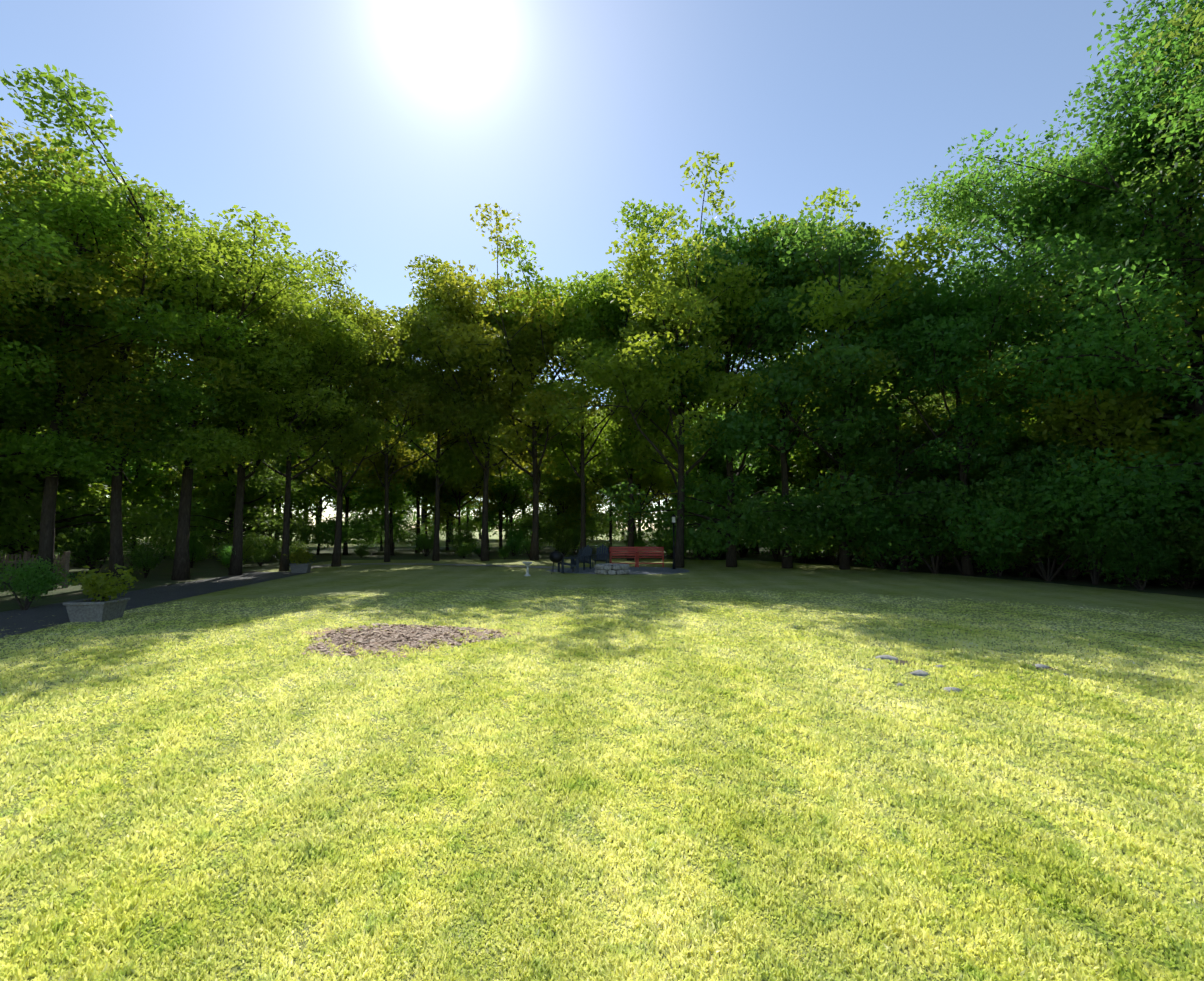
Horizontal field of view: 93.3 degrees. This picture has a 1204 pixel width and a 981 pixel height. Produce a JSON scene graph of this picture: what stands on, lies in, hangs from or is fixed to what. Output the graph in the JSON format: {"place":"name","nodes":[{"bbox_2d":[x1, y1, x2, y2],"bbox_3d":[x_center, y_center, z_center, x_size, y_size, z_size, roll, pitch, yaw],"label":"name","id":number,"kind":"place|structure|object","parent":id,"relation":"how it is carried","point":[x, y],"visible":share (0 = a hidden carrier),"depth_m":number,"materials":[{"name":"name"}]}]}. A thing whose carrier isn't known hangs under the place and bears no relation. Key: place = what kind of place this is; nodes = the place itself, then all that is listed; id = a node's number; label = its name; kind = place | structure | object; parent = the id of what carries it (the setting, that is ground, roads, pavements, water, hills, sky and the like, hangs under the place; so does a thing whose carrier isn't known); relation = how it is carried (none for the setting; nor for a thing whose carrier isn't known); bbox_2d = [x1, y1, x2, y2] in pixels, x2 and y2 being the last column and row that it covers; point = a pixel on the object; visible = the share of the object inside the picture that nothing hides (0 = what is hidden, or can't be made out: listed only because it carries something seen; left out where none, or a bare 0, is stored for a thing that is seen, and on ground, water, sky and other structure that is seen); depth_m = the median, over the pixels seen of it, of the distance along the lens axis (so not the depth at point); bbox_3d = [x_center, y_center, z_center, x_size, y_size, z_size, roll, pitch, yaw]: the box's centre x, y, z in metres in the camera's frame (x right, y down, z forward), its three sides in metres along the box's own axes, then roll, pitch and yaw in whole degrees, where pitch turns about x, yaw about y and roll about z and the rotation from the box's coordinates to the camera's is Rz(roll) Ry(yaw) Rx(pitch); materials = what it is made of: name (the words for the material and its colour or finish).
{"place":"outdoors","nodes":[
{"label":"outdoors","id":0,"kind":"place"},
{"bbox_2d":[0,571,314,637],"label":"path","id":1,"kind":"structure","parent":0,"point":[29,619],"depth_m":13.81,"materials":[{"name":"grey asphalt"}]},
{"bbox_2d":[0,556,78,609],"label":"shrub","id":2,"kind":"object","parent":1,"relation":"on","point":[30,585],"visible":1,"depth_m":11.73,"materials":[{"name":"green plant"}]},
{"bbox_2d":[283,545,315,572],"bbox_3d":[-11.543,2.625,21.752,0.989,1.041,1.132,-1,-4,18],"label":"planter","id":3,"kind":"object","parent":1,"relation":"on","point":[301,564],"visible":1,"depth_m":21.59,"materials":[{"name":"concrete"}]},
{"bbox_2d":[289,563,554,568],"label":"gravel path","id":4,"kind":"structure","parent":0,"point":[317,566],"depth_m":26.53,"materials":[{"name":"grey gravel"}]},
{"bbox_2d":[0,530,1203,980],"bbox_3d":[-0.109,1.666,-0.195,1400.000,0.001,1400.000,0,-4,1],"label":"ground","id":5,"kind":"structure","parent":0,"point":[362,578],"depth_m":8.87,"materials":[{"name":"green plant"}]},
{"bbox_2d":[63,563,140,621],"bbox_3d":[-9.269,1.887,10.616,1.087,1.015,1.027,0,-4,-7],"label":"planter","id":6,"kind":"object","parent":5,"relation":"on","point":[99,605],"visible":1,"depth_m":10.38,"materials":[{"name":"concrete"}]},
{"bbox_2d":[199,269,436,570],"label":"tree","id":7,"kind":"object","parent":5,"relation":"on","point":[345,305],"visible":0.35,"depth_m":23.39,"materials":[{"name":"green plant"}]},
{"bbox_2d":[217,248,434,566],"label":"tree","id":8,"kind":"object","parent":5,"relation":"on","point":[385,355],"visible":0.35,"depth_m":24.39,"materials":[{"name":"green plant"}]},
{"bbox_2d":[281,281,482,561],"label":"tree","id":9,"kind":"object","parent":5,"relation":"on","point":[388,468],"visible":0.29,"depth_m":28.91,"materials":[{"name":"green plant"}]},
{"bbox_2d":[297,628,518,657],"bbox_3d":[-3.137,2.242,8.626,3.690,0.030,2.594,0,-4,1],"label":"mulch patch","id":10,"kind":"object","parent":5,"relation":"on","point":[327,632],"visible":0.06,"depth_m":8.77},
{"bbox_2d":[302,623,507,655],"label":"mulch chips","id":11,"kind":"object","parent":10,"relation":"on","point":[407,634],"visible":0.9,"depth_m":8.59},
{"bbox_2d":[357,280,542,560],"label":"tree","id":12,"kind":"object","parent":5,"relation":"on","point":[449,466],"visible":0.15,"depth_m":29.85,"materials":[{"name":"green plant"}]},
{"bbox_2d":[365,254,569,560],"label":"tree","id":13,"kind":"object","parent":5,"relation":"on","point":[420,327],"visible":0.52,"depth_m":27.60,"materials":[{"name":"green plant"}]},
{"bbox_2d":[411,203,628,560],"bbox_3d":[-3.466,-4.435,30.685,13.524,16.452,11.321,2,-5,-32],"label":"tree","id":14,"kind":"object","parent":5,"relation":"on","point":[507,381],"visible":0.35,"depth_m":27.02,"materials":[{"name":"green plant"}]},
{"bbox_2d":[515,390,627,539],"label":"tree","id":15,"kind":"object","parent":5,"relation":"on","point":[543,511],"visible":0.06,"depth_m":67.43,"materials":[{"name":"green plant"}]},
{"bbox_2d":[473,234,688,558],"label":"tree","id":16,"kind":"object","parent":5,"relation":"on","point":[560,450],"visible":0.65,"depth_m":28.85,"materials":[{"name":"green plant"}]},
{"bbox_2d":[547,567,688,573],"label":"patio","id":17,"kind":"structure","parent":5,"relation":"on","point":[646,570],"depth_m":22.87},
{"bbox_2d":[595,563,629,574],"bbox_3d":[0.375,2.937,21.307,1.308,0.335,1.310,0,-4,1],"label":"fire pit","id":18,"kind":"object","parent":17,"relation":"on","point":[611,569],"visible":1,"depth_m":20.80,"materials":[{"name":"grey stone"}]},
{"bbox_2d":[609,547,638,566],"bbox_3d":[0.970,2.921,25.003,1.260,0.880,0.600,0,-4,-3],"label":"red bench","id":19,"kind":"object","parent":17,"relation":"on","point":[627,549],"visible":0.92,"depth_m":25.24,"materials":[{"name":"paint"}]},
{"bbox_2d":[635,547,663,567],"bbox_3d":[2.087,2.920,24.982,1.260,0.880,0.600,0,-4,6],"label":"red bench","id":20,"kind":"object","parent":17,"relation":"on","point":[642,549],"visible":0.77,"depth_m":25.20,"materials":[{"name":"paint"}]},
{"bbox_2d":[543,198,751,560],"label":"tree","id":21,"kind":"object","parent":5,"relation":"on","point":[616,313],"visible":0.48,"depth_m":28.91,"materials":[{"name":"green plant"}]},
{"bbox_2d":[541,151,807,567],"bbox_3d":[3.772,-4.236,25.343,10.508,15.352,12.575,-4,-5,44],"label":"tree","id":22,"kind":"object","parent":5,"relation":"on","point":[662,314],"visible":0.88,"depth_m":22.27,"materials":[{"name":"green plant"}]},
{"bbox_2d":[594,211,864,566],"bbox_3d":[6.268,-4.376,25.737,10.524,15.648,11.156,3,-5,-44],"label":"tree","id":23,"kind":"object","parent":5,"relation":"on","point":[744,448],"visible":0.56,"depth_m":23.35,"materials":[{"name":"green plant"}]},
{"bbox_2d":[674,187,962,568],"bbox_3d":[8.474,-4.755,25.040,10.412,16.311,12.886,-1,-3,8],"label":"tree","id":24,"kind":"object","parent":5,"relation":"on","point":[845,307],"visible":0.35,"depth_m":22.24,"materials":[{"name":"green plant"}]},
{"bbox_2d":[695,211,1003,569],"bbox_3d":[9.988,-3.979,23.886,13.349,14.620,10.449,4,-5,-44],"label":"tree","id":25,"kind":"object","parent":5,"relation":"on","point":[841,434],"visible":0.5,"depth_m":21.31,"materials":[{"name":"green plant"}]},
{"bbox_2d":[760,268,1114,571],"bbox_3d":[12.158,-3.308,22.590,12.028,13.103,10.095,-1,-4,9],"label":"tree","id":26,"kind":"object","parent":5,"relation":"on","point":[924,431],"visible":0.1,"depth_m":21.15,"materials":[{"name":"green plant"}]},
{"bbox_2d":[0,546,1203,611],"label":"forest floor","id":27,"kind":"structure","parent":0,"point":[161,573],"depth_m":23.38,"materials":[{"name":"green plant"}]},
{"bbox_2d":[0,551,70,587],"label":"garden fence","id":28,"kind":"object","parent":27,"relation":"on","point":[64,562],"visible":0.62,"depth_m":16.47,"materials":[{"name":"brown wood"}]},
{"bbox_2d":[0,408,72,521],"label":"tree","id":29,"kind":"object","parent":27,"relation":"on","point":[27,479],"visible":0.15,"depth_m":17.80,"materials":[{"name":"green plant"}]},
{"bbox_2d":[0,242,95,348],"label":"tree","id":30,"kind":"object","parent":27,"relation":"on","point":[15,283],"visible":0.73,"depth_m":11.71,"materials":[{"name":"green plant"}]},
{"bbox_2d":[9,442,112,557],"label":"tree","id":31,"kind":"object","parent":27,"relation":"on","point":[60,481],"visible":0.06,"depth_m":23.56,"materials":[{"name":"green plant"}]},
{"bbox_2d":[59,394,125,508],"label":"tree","id":32,"kind":"object","parent":27,"relation":"on","point":[96,488],"visible":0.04,"depth_m":25.61,"materials":[{"name":"green plant"}]},
{"bbox_2d":[0,334,187,568],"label":"tree","id":33,"kind":"object","parent":27,"relation":"on","point":[29,537],"visible":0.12,"depth_m":20.24,"materials":[{"name":"green plant"}]},
{"bbox_2d":[54,522,145,573],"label":"shrub","id":34,"kind":"object","parent":27,"relation":"on","point":[90,548],"visible":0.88,"depth_m":19.46,"materials":[{"name":"green plant"}]},
{"bbox_2d":[0,342,210,570],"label":"tree","id":35,"kind":"object","parent":27,"relation":"on","point":[72,481],"visible":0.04,"depth_m":24.32,"materials":[{"name":"green plant"}]},
{"bbox_2d":[0,342,228,559],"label":"tree","id":36,"kind":"object","parent":27,"relation":"on","point":[123,479],"visible":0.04,"depth_m":30.78,"materials":[{"name":"green plant"}]},
{"bbox_2d":[0,117,257,590],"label":"tree","id":37,"kind":"object","parent":27,"relation":"on","point":[47,535],"visible":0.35,"depth_m":15.34,"materials":[{"name":"green plant"}]},
{"bbox_2d":[83,381,181,565],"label":"tree","id":38,"kind":"object","parent":27,"relation":"on","point":[133,490],"visible":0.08,"depth_m":24.93,"materials":[{"name":"green plant"}]},
{"bbox_2d":[0,179,268,481],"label":"tree","id":39,"kind":"object","parent":27,"relation":"on","point":[18,448],"visible":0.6,"depth_m":14.26,"materials":[{"name":"green plant"}]},
{"bbox_2d":[0,64,274,585],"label":"tree","id":40,"kind":"object","parent":27,"relation":"on","point":[181,394],"visible":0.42,"depth_m":14.30,"materials":[{"name":"green plant"}]},
{"bbox_2d":[123,540,174,577],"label":"shrub","id":41,"kind":"object","parent":27,"relation":"on","point":[142,561],"visible":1,"depth_m":19.15,"materials":[{"name":"green plant"}]},
{"bbox_2d":[103,460,203,558],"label":"tree","id":42,"kind":"object","parent":27,"relation":"on","point":[177,482],"visible":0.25,"depth_m":31.74,"materials":[{"name":"green plant"}]},
{"bbox_2d":[0,161,366,579],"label":"tree","id":43,"kind":"object","parent":27,"relation":"on","point":[232,248],"visible":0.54,"depth_m":17.17,"materials":[{"name":"green plant"}]},
{"bbox_2d":[168,527,212,567],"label":"shrub","id":44,"kind":"object","parent":27,"relation":"on","point":[195,549],"visible":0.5,"depth_m":24.19,"materials":[{"name":"green plant"}]},
{"bbox_2d":[166,459,228,554],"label":"tree","id":45,"kind":"object","parent":27,"relation":"on","point":[203,488],"visible":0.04,"depth_m":35.61,"materials":[{"name":"green plant"}]},
{"bbox_2d":[132,386,332,558],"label":"tree","id":46,"kind":"object","parent":27,"relation":"on","point":[259,482],"visible":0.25,"depth_m":28.90,"materials":[{"name":"green plant"}]},
{"bbox_2d":[192,432,284,537],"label":"tree","id":47,"kind":"object","parent":27,"relation":"on","point":[226,496],"visible":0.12,"depth_m":30.04,"materials":[{"name":"green plant"}]},
{"bbox_2d":[212,530,267,563],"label":"shrub","id":48,"kind":"object","parent":27,"relation":"on","point":[247,549],"visible":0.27,"depth_m":24.49,"materials":[{"name":"green plant"}]},
{"bbox_2d":[125,240,375,575],"bbox_3d":[-13.039,-2.817,20.889,9.231,11.891,11.595,-1,-5,20],"label":"tree","id":49,"kind":"object","parent":27,"relation":"on","point":[271,440],"visible":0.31,"depth_m":20.13,"materials":[{"name":"green plant"}]},
{"bbox_2d":[206,422,307,526],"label":"tree","id":50,"kind":"object","parent":27,"relation":"on","point":[282,469],"visible":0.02,"depth_m":35.35,"materials":[{"name":"green plant"}]},
{"bbox_2d":[281,450,356,554],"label":"tree","id":51,"kind":"object","parent":27,"relation":"on","point":[321,491],"visible":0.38,"depth_m":37.05,"materials":[{"name":"green plant"}]},
{"bbox_2d":[281,385,407,554],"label":"tree","id":52,"kind":"object","parent":27,"relation":"on","point":[357,530],"visible":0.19,"depth_m":36.34,"materials":[{"name":"green plant"}]},
{"bbox_2d":[322,406,431,554],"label":"tree","id":53,"kind":"object","parent":27,"relation":"on","point":[375,498],"visible":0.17,"depth_m":34.67,"materials":[{"name":"green plant"}]},
{"bbox_2d":[351,437,457,549],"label":"tree","id":54,"kind":"object","parent":27,"relation":"on","point":[408,532],"visible":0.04,"depth_m":45.59,"materials":[{"name":"green plant"}]},
{"bbox_2d":[403,532,446,555],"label":"shrub","id":55,"kind":"object","parent":27,"relation":"on","point":[426,544],"visible":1,"depth_m":34.40,"materials":[{"name":"green plant"}]},
{"bbox_2d":[392,440,465,551],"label":"tree","id":56,"kind":"object","parent":27,"relation":"on","point":[452,501],"visible":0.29,"depth_m":40.62,"materials":[{"name":"green plant"}]},
{"bbox_2d":[391,368,491,552],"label":"tree","id":57,"kind":"object","parent":27,"relation":"on","point":[425,487],"visible":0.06,"depth_m":39.72,"materials":[{"name":"green plant"}]},
{"bbox_2d":[440,519,481,554],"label":"shrub","id":58,"kind":"object","parent":27,"relation":"on","point":[456,536],"visible":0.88,"depth_m":35.21,"materials":[{"name":"green plant"}]},
{"bbox_2d":[414,453,510,552],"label":"tree","id":59,"kind":"object","parent":27,"relation":"on","point":[449,512],"visible":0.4,"depth_m":38.98,"materials":[{"name":"green plant"}]},
{"bbox_2d":[424,418,575,549],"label":"tree","id":60,"kind":"object","parent":27,"relation":"on","point":[482,460],"visible":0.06,"depth_m":40.40,"materials":[{"name":"green plant"}]},
{"bbox_2d":[471,465,532,550],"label":"tree","id":61,"kind":"object","parent":27,"relation":"on","point":[513,486],"visible":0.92,"depth_m":39.24,"materials":[{"name":"green plant"}]},
{"bbox_2d":[499,526,531,555],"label":"shrub","id":62,"kind":"object","parent":27,"relation":"on","point":[515,537],"visible":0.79,"depth_m":35.13,"materials":[{"name":"green plant"}]},
{"bbox_2d":[489,405,623,549],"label":"tree","id":63,"kind":"object","parent":27,"relation":"on","point":[544,533],"visible":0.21,"depth_m":40.30,"materials":[{"name":"green plant"}]},
{"bbox_2d":[550,527,574,556],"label":"shrub","id":64,"kind":"object","parent":27,"relation":"on","point":[560,544],"visible":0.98,"depth_m":33.68,"materials":[{"name":"green plant"}]},
{"bbox_2d":[545,473,580,547],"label":"tree","id":65,"kind":"object","parent":27,"relation":"on","point":[566,504],"visible":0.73,"depth_m":38.95,"materials":[{"name":"green plant"}]},
{"bbox_2d":[550,424,603,522],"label":"tree","id":66,"kind":"object","parent":27,"relation":"on","point":[590,493],"visible":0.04,"depth_m":42.02,"materials":[{"name":"green plant"}]},
{"bbox_2d":[549,421,660,552],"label":"tree","id":67,"kind":"object","parent":27,"relation":"on","point":[597,474],"visible":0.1,"depth_m":38.24,"materials":[{"name":"green plant"}]},
{"bbox_2d":[559,408,691,553],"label":"tree","id":68,"kind":"object","parent":27,"relation":"on","point":[603,483],"visible":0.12,"depth_m":37.17,"materials":[{"name":"green plant"}]},
{"bbox_2d":[611,439,677,553],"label":"tree","id":69,"kind":"object","parent":27,"relation":"on","point":[655,478],"visible":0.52,"depth_m":35.85,"materials":[{"name":"green plant"}]},
{"bbox_2d":[672,421,755,555],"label":"tree","id":70,"kind":"object","parent":27,"relation":"on","point":[718,467],"visible":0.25,"depth_m":34.26,"materials":[{"name":"green plant"}]},
{"bbox_2d":[686,424,811,497],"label":"tree","id":71,"kind":"object","parent":27,"relation":"on","point":[761,476],"visible":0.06,"depth_m":35.63,"materials":[{"name":"green plant"}]},
{"bbox_2d":[765,390,881,557],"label":"tree","id":72,"kind":"object","parent":27,"relation":"on","point":[803,484],"visible":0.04,"depth_m":32.35,"materials":[{"name":"green plant"}]},
{"bbox_2d":[788,380,892,562],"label":"tree","id":73,"kind":"object","parent":27,"relation":"on","point":[818,463],"visible":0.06,"depth_m":29.14,"materials":[{"name":"green plant"}]},
{"bbox_2d":[826,497,906,567],"bbox_3d":[12.024,1.753,24.163,5.568,3.335,3.910,1,-4,-11],"label":"shrub","id":74,"kind":"object","parent":27,"relation":"on","point":[881,565],"visible":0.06,"depth_m":24.12,"materials":[{"name":"green plant"}]},
{"bbox_2d":[866,497,983,573],"bbox_3d":[12.613,1.669,21.389,4.244,3.115,4.216,3,-5,-33],"label":"shrub","id":75,"kind":"object","parent":27,"relation":"on","point":[936,564],"visible":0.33,"depth_m":21.19,"materials":[{"name":"green plant"}]},
{"bbox_2d":[883,386,1004,563],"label":"tree","id":76,"kind":"object","parent":27,"relation":"on","point":[949,401],"visible":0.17,"depth_m":27.08,"materials":[{"name":"green plant"}]},
{"bbox_2d":[907,495,1004,573],"bbox_3d":[13.264,1.696,21.402,3.719,3.046,3.411,-1,-4,17],"label":"shrub","id":77,"kind":"object","parent":27,"relation":"on","point":[953,552],"visible":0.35,"depth_m":20.65,"materials":[{"name":"green plant"}]},
{"bbox_2d":[966,532,1022,576],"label":"shrub","id":78,"kind":"object","parent":27,"relation":"on","point":[1006,560],"visible":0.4,"depth_m":19.67,"materials":[{"name":"green plant"}]},
{"bbox_2d":[939,413,1075,573],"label":"tree","id":79,"kind":"object","parent":27,"relation":"on","point":[1022,441],"visible":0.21,"depth_m":21.08,"materials":[{"name":"green plant"}]},
{"bbox_2d":[826,233,1193,575],"bbox_3d":[13.583,-2.775,20.509,8.214,11.752,10.225,1,-4,-25],"label":"tree","id":80,"kind":"object","parent":27,"relation":"on","point":[940,326],"visible":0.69,"depth_m":19.48,"materials":[{"name":"green plant"}]},
{"bbox_2d":[983,490,1074,576],"bbox_3d":[14.637,1.513,19.619,2.913,3.189,3.439,-3,-5,40],"label":"shrub","id":81,"kind":"object","parent":27,"relation":"on","point":[1025,572],"visible":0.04,"depth_m":19.74,"materials":[{"name":"green plant"}]},
{"bbox_2d":[968,440,1093,573],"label":"tree","id":82,"kind":"object","parent":27,"relation":"on","point":[1015,465],"visible":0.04,"depth_m":20.56,"materials":[{"name":"green plant"}]},
{"bbox_2d":[974,507,1090,580],"bbox_3d":[14.248,1.696,18.193,4.344,2.596,4.412,3,-5,-40],"label":"shrub","id":83,"kind":"object","parent":27,"relation":"on","point":[1048,576],"visible":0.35,"depth_m":18.03,"materials":[{"name":"green plant"}]},
{"bbox_2d":[883,89,1203,578],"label":"tree","id":84,"kind":"object","parent":27,"relation":"on","point":[962,209],"visible":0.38,"depth_m":18.14,"materials":[{"name":"green plant"}]},
{"bbox_2d":[957,435,1133,574],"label":"tree","id":85,"kind":"object","parent":27,"relation":"on","point":[1002,465],"visible":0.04,"depth_m":19.92,"materials":[{"name":"green plant"}]},
{"bbox_2d":[918,0,1203,584],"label":"tree","id":86,"kind":"object","parent":27,"relation":"on","point":[1122,119],"visible":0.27,"depth_m":17.45,"materials":[{"name":"green plant"}]},
{"bbox_2d":[931,0,1203,576],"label":"tree","id":87,"kind":"object","parent":27,"relation":"on","point":[1076,369],"visible":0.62,"depth_m":15.57,"materials":[{"name":"green plant"}]},
{"bbox_2d":[1043,491,1110,579],"bbox_3d":[15.735,1.306,18.816,3.544,3.516,3.868,0,-4,2],"label":"shrub","id":88,"kind":"object","parent":27,"relation":"on","point":[1069,574],"depth_m":18.41,"materials":[{"name":"green plant"}]},
{"bbox_2d":[1021,365,1185,583],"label":"tree","id":89,"kind":"object","parent":27,"relation":"on","point":[1108,420],"visible":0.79,"depth_m":16.56,"materials":[{"name":"green plant"}]},
{"bbox_2d":[1054,491,1154,584],"bbox_3d":[14.763,1.425,16.948,2.042,2.979,4.021,-2,-4,26],"label":"shrub","id":90,"kind":"object","parent":27,"relation":"on","point":[1094,575],"visible":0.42,"depth_m":16.51,"materials":[{"name":"green plant"}]},
{"bbox_2d":[1051,348,1203,470],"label":"tree","id":91,"kind":"object","parent":27,"relation":"on","point":[1184,413],"visible":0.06,"depth_m":18.05,"materials":[{"name":"green plant"}]},
{"bbox_2d":[1081,512,1179,589],"bbox_3d":[14.542,1.700,15.666,2.431,2.218,2.171,-1,-4,8],"label":"shrub","id":92,"kind":"object","parent":27,"relation":"on","point":[1134,556],"visible":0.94,"depth_m":15.40,"materials":[{"name":"green plant"}]},
{"bbox_2d":[1084,508,1203,584],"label":"shrub","id":93,"kind":"object","parent":27,"relation":"on","point":[1127,580],"visible":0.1,"depth_m":16.35,"materials":[{"name":"green plant"}]},
{"bbox_2d":[1129,0,1203,488],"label":"tree","id":94,"kind":"object","parent":27,"relation":"on","point":[1198,18],"visible":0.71,"depth_m":14.70,"materials":[{"name":"green plant"}]},
{"bbox_2d":[1132,285,1203,473],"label":"tree","id":95,"kind":"object","parent":27,"relation":"on","point":[1189,430],"visible":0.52,"depth_m":15.76,"materials":[{"name":"green plant"}]},
{"bbox_2d":[1139,522,1203,588],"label":"shrub","id":96,"kind":"object","parent":27,"relation":"on","point":[1185,583],"visible":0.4,"depth_m":15.65,"materials":[{"name":"green plant"}]},
{"bbox_2d":[0,0,1203,529],"label":"sky","id":97,"kind":"structure","parent":0,"point":[376,130],"materials":[{"name":"blue"}]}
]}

